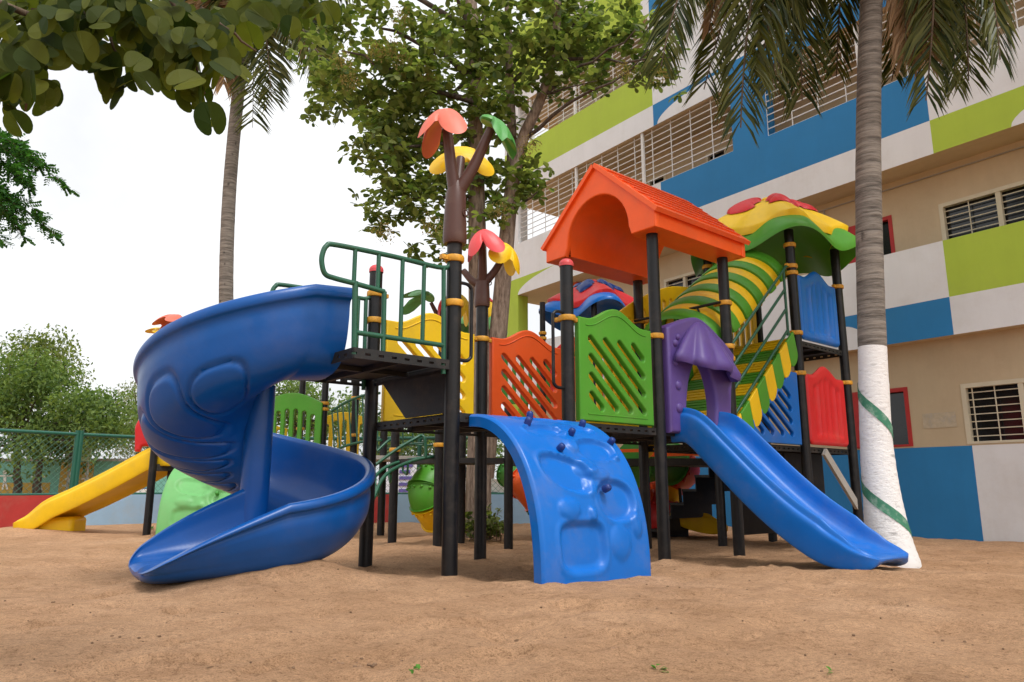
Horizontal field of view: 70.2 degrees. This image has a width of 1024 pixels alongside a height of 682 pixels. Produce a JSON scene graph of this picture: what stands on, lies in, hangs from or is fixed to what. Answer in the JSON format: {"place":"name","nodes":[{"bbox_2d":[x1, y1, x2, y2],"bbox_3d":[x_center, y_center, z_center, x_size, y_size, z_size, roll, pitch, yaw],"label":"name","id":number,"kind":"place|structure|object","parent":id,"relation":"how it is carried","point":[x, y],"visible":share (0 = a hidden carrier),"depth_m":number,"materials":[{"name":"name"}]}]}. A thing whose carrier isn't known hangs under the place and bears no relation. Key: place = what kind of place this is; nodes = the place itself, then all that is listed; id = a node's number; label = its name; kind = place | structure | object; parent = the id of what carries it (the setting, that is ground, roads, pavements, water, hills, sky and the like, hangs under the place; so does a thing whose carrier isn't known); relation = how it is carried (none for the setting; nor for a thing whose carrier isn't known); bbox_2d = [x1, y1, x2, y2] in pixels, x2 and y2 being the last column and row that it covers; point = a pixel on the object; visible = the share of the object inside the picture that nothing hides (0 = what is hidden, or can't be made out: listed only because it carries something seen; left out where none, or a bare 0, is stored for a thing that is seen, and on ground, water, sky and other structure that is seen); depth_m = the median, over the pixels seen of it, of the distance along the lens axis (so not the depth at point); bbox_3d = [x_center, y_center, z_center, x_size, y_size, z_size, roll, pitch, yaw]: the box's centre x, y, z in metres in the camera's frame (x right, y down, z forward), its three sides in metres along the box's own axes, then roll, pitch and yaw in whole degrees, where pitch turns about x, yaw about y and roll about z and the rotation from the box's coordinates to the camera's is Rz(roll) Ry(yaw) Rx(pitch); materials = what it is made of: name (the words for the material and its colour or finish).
{"place":"outdoors","nodes":[
{"label":"outdoors","id":0,"kind":"place"},
{"bbox_2d":[0,0,560,482],"label":"sky","id":1,"kind":"structure","parent":0,"point":[141,237],"materials":[{"name":"white"}]},
{"bbox_2d":[0,522,1023,681],"bbox_3d":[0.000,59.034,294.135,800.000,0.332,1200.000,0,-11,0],"label":"ground","id":2,"kind":"structure","parent":0,"point":[480,628],"depth_m":3.05,"materials":[{"name":"brown sand"}]},
{"bbox_2d":[0,127,80,248],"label":"feathery tree","id":3,"kind":"object","parent":2,"relation":"on","point":[20,151],"visible":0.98,"depth_m":6.70,"materials":[{"name":"green plant"}]},
{"bbox_2d":[0,323,95,451],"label":"tree","id":4,"kind":"object","parent":2,"relation":"on","point":[27,341],"visible":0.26,"depth_m":26.56,"materials":[{"name":"green plant"}]},
{"bbox_2d":[0,342,137,492],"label":"tree","id":5,"kind":"object","parent":2,"relation":"on","point":[86,413],"visible":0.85,"depth_m":21.69,"materials":[{"name":"green plant"}]},
{"bbox_2d":[65,442,91,490],"bbox_3d":[-13.548,4.232,22.671,0.783,2.172,0.138,0,-11,0],"label":"tree","id":6,"kind":"object","parent":2,"relation":"on","point":[82,458],"visible":0.29,"depth_m":22.73,"materials":[{"name":"plant"}]},
{"bbox_2d":[0,458,166,492],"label":"mural wall","id":7,"kind":"structure","parent":2,"relation":"on","point":[57,487],"depth_m":23.59,"materials":[{"name":"teal paint"}]},
{"bbox_2d":[100,377,149,457],"bbox_3d":[-13.555,3.812,27.080,3.590,4.969,5.151,7,-13,-31],"label":"tree","id":8,"kind":"object","parent":2,"relation":"on","point":[130,440],"visible":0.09,"depth_m":26.39,"materials":[{"name":"green plant"}]},
{"bbox_2d":[0,0,341,136],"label":"overhanging tree","id":9,"kind":"object","parent":2,"relation":"on","point":[165,47],"visible":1,"depth_m":1.83,"materials":[{"name":"green plant"}]},
{"bbox_2d":[13,314,361,535],"bbox_3d":[-4.829,1.200,10.913,5.011,3.460,2.660,0,-11,0],"label":"playground set","id":10,"kind":"object","parent":2,"relation":"on","point":[184,495],"visible":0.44,"depth_m":10.56,"materials":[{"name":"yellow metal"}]},
{"bbox_2d":[0,494,529,527],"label":"boundary wall","id":11,"kind":"structure","parent":2,"relation":"on","point":[129,509],"depth_m":13.31,"materials":[{"name":"red paint"}]},
{"bbox_2d":[0,428,503,495],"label":"chain link fence","id":12,"kind":"object","parent":11,"relation":"on","point":[79,435],"visible":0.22,"depth_m":12.81,"materials":[{"name":"green metal"}]},
{"bbox_2d":[386,462,416,491],"bbox_3d":[-2.483,3.545,17.194,1.120,1.387,0.150,0,-11,0],"label":"banner","id":13,"kind":"object","parent":12,"relation":"attached to","point":[404,480],"visible":0.3,"depth_m":17.19,"materials":[{"name":"plastic"}]},
{"bbox_2d":[177,0,360,302],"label":"palm tree","id":14,"kind":"object","parent":2,"relation":"on","point":[236,86],"visible":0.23,"depth_m":15.72,"materials":[{"name":"green plant"}]},
{"bbox_2d":[274,380,389,449],"bbox_3d":[-7.229,3.146,25.908,6.934,5.776,4.546,0,-11,0],"label":"tree","id":15,"kind":"object","parent":2,"relation":"on","point":[290,387],"visible":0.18,"depth_m":25.47,"materials":[{"name":"green plant"}]},
{"bbox_2d":[409,664,420,673],"bbox_3d":[-0.261,0.882,1.962,0.036,0.022,0.031,-3,-12,15],"label":"weed","id":16,"kind":"object","parent":2,"relation":"on","point":[415,667],"visible":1,"depth_m":1.96,"materials":[{"name":"green plant"}]},
{"bbox_2d":[359,426,503,471],"bbox_3d":[-1.413,3.957,24.858,8.164,3.795,4.077,1,-11,-6],"label":"tree","id":17,"kind":"object","parent":2,"relation":"on","point":[414,448],"visible":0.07,"depth_m":23.91,"materials":[{"name":"green plant"}]},
{"bbox_2d":[465,503,503,540],"bbox_3d":[-0.394,2.306,9.303,0.758,0.460,0.873,0,-11,0],"label":"shrub","id":18,"kind":"object","parent":2,"relation":"on","point":[496,529],"visible":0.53,"depth_m":9.12,"materials":[{"name":"green plant"}]},
{"bbox_2d":[285,0,690,539],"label":"almond tree","id":19,"kind":"object","parent":2,"relation":"on","point":[390,138],"visible":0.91,"depth_m":10.41,"materials":[{"name":"green plant"}]},
{"bbox_2d":[0,555,1008,680],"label":"clods","id":20,"kind":"object","parent":2,"relation":"on","point":[361,658],"visible":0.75,"depth_m":2.58,"materials":[{"name":"brown soil"}]},
{"bbox_2d":[128,108,908,583],"bbox_3d":[1.082,-0.078,6.768,7.989,4.357,3.979,9,-15,-39],"label":"playground set","id":21,"kind":"object","parent":2,"relation":"on","point":[674,366],"visible":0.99,"depth_m":5.67,"materials":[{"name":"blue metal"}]},
{"bbox_2d":[331,279,727,548],"bbox_3d":[-0.030,0.805,10.807,5.221,4.241,5.558,5,-12,-24],"label":"playground set","id":22,"kind":"object","parent":2,"relation":"on","point":[591,299],"visible":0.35,"depth_m":9.76,"materials":[{"name":"black metal"}]},
{"bbox_2d":[504,0,1023,541],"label":"school building","id":23,"kind":"structure","parent":2,"relation":"on","point":[952,200],"depth_m":10.35,"materials":[{"name":"beige paint"}]},
{"bbox_2d":[648,172,665,185],"bbox_3d":[3.130,-3.245,15.562,0.100,0.570,0.500,8,-14,-36],"label":"window","id":24,"kind":"structure","parent":23,"relation":"in","point":[658,180],"depth_m":15.62,"materials":[{"name":"beige paint"}]},
{"bbox_2d":[664,271,702,303],"bbox_3d":[3.344,-0.932,13.991,0.100,0.720,1.000,8,-14,-36],"label":"window","id":25,"kind":"structure","parent":23,"relation":"in","point":[684,280],"depth_m":14.05,"materials":[{"name":"beige paint"}]},
{"bbox_2d":[705,145,726,161],"bbox_3d":[4.058,-3.487,14.342,0.100,0.570,0.500,8,-14,-36],"label":"window","id":26,"kind":"structure","parent":23,"relation":"in","point":[722,152],"depth_m":14.41,"materials":[{"name":"beige paint"}]},
{"bbox_2d":[848,215,894,263],"bbox_3d":[5.434,-1.226,11.175,0.125,1.200,0.920,8,-14,-36],"label":"window","id":27,"kind":"structure","parent":23,"relation":"in","point":[888,236],"depth_m":11.01,"materials":[{"name":"red paint"}]},
{"bbox_2d":[852,387,912,448],"bbox_3d":[5.266,1.113,10.429,0.125,0.820,0.880,8,-14,-36],"label":"window","id":28,"kind":"structure","parent":23,"relation":"in","point":[899,401],"depth_m":10.27,"materials":[{"name":"red paint"}]},
{"bbox_2d":[938,180,1023,239],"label":"window","id":29,"kind":"structure","parent":23,"relation":"in","point":[1003,205],"depth_m":9.97,"materials":[{"name":"beige paint"}]},
{"bbox_2d":[960,378,1023,443],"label":"window","id":30,"kind":"structure","parent":23,"relation":"in","point":[993,411],"depth_m":9.31,"materials":[{"name":"beige paint"}]},
{"bbox_2d":[637,0,1021,567],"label":"palm tree","id":31,"kind":"object","parent":2,"relation":"on","point":[940,26],"visible":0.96,"depth_m":6.59,"materials":[{"name":"green plant"}]},
{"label":"road","id":32,"kind":"structure","parent":0,"visible":0},
{"bbox_2d":[377,465,503,491],"bbox_3d":[-1.900,3.905,19.207,4.100,1.355,1.750,2,-11,-12],"label":"parked car","id":33,"kind":"object","parent":32,"relation":"on","point":[494,485],"visible":0.01,"depth_m":18.82,"materials":[{"name":"white paint"}]}
]}

